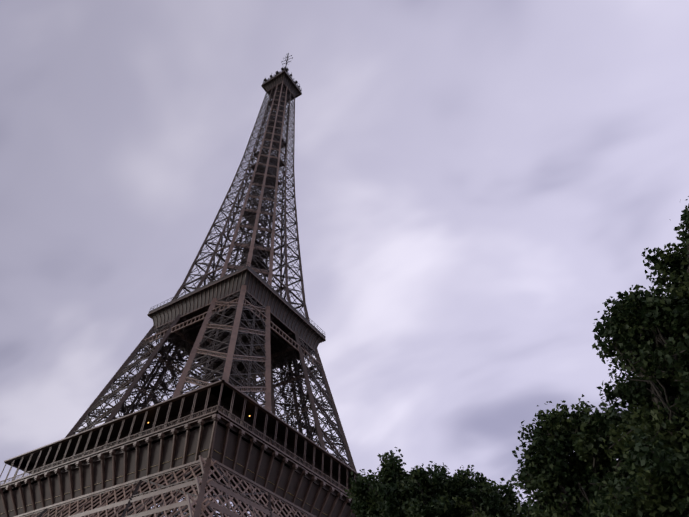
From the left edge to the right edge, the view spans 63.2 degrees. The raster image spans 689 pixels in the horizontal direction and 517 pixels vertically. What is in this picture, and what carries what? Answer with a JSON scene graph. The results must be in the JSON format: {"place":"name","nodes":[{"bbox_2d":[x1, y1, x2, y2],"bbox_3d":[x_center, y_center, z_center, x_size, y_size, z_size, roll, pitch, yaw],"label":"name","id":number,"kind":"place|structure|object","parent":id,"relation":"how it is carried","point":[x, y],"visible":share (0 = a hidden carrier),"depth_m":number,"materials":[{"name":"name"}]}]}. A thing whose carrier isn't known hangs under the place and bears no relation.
{"place":"outdoors","nodes":[
{"label":"outdoors","id":0,"kind":"place"},
{"bbox_2d":[0,0,688,516],"label":"sky","id":1,"kind":"structure","parent":0,"point":[475,180],"materials":[{"name":"grey"}]},
{"bbox_2d":[345,447,533,516],"bbox_3d":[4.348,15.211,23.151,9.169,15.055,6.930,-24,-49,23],"label":"plane tree","id":2,"kind":"object","parent":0,"point":[454,491],"depth_m":26.02,"materials":[{"name":"green plant"}]},
{"bbox_2d":[511,394,645,516],"bbox_3d":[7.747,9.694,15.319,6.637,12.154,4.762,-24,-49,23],"label":"plane tree","id":3,"kind":"object","parent":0,"point":[563,448],"depth_m":17.24,"materials":[{"name":"green plant"}]},
{"bbox_2d":[582,196,688,516],"bbox_3d":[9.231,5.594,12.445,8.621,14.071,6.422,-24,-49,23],"label":"plane tree","id":4,"kind":"object","parent":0,"point":[667,475],"depth_m":14.44,"materials":[{"name":"green plant"}]},
{"label":"ground","id":5,"kind":"structure","parent":0,"visible":0},
{"bbox_2d":[33,53,350,516],"bbox_3d":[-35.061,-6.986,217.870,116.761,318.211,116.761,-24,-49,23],"label":"lattice","id":6,"kind":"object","parent":5,"relation":"on","point":[259,257],"depth_m":176.42,"materials":[{"name":"metal"}]},
{"bbox_2d":[36,87,356,516],"bbox_3d":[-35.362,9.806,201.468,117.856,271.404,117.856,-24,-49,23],"label":"tower","id":7,"kind":"structure","parent":5,"relation":"on","point":[137,377],"depth_m":173.34,"materials":[{"name":"metal"}]},
{"bbox_2d":[29,456,307,516],"bbox_3d":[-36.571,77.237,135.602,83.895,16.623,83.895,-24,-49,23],"label":"girder lattice","id":8,"kind":"object","parent":7,"relation":"attached to","point":[203,506],"visible":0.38,"depth_m":108.20,"materials":[{"name":"metal"}]},
{"bbox_2d":[0,418,355,516],"bbox_3d":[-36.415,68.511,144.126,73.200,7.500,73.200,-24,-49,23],"label":"console band","id":9,"kind":"object","parent":7,"relation":"attached to","point":[221,427],"visible":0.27,"depth_m":121.88,"materials":[{"name":"brown metal"}]},
{"bbox_2d":[0,449,326,514],"bbox_3d":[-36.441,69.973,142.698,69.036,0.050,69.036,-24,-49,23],"label":"gold names","id":10,"kind":"object","parent":9,"relation":"on","point":[169,461],"visible":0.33,"depth_m":119.36,"materials":[{"name":"brown metal"}]},
{"bbox_2d":[0,70,361,516],"bbox_3d":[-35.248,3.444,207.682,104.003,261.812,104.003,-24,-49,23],"label":"tower platforms","id":11,"kind":"object","parent":7,"relation":"on","point":[216,418],"visible":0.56,"depth_m":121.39,"materials":[{"name":"metal"}]},
{"bbox_2d":[143,81,320,443],"bbox_3d":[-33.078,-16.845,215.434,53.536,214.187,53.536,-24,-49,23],"label":"framework","id":12,"kind":"object","parent":7,"relation":"attached to","point":[230,355],"visible":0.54,"depth_m":167.72,"materials":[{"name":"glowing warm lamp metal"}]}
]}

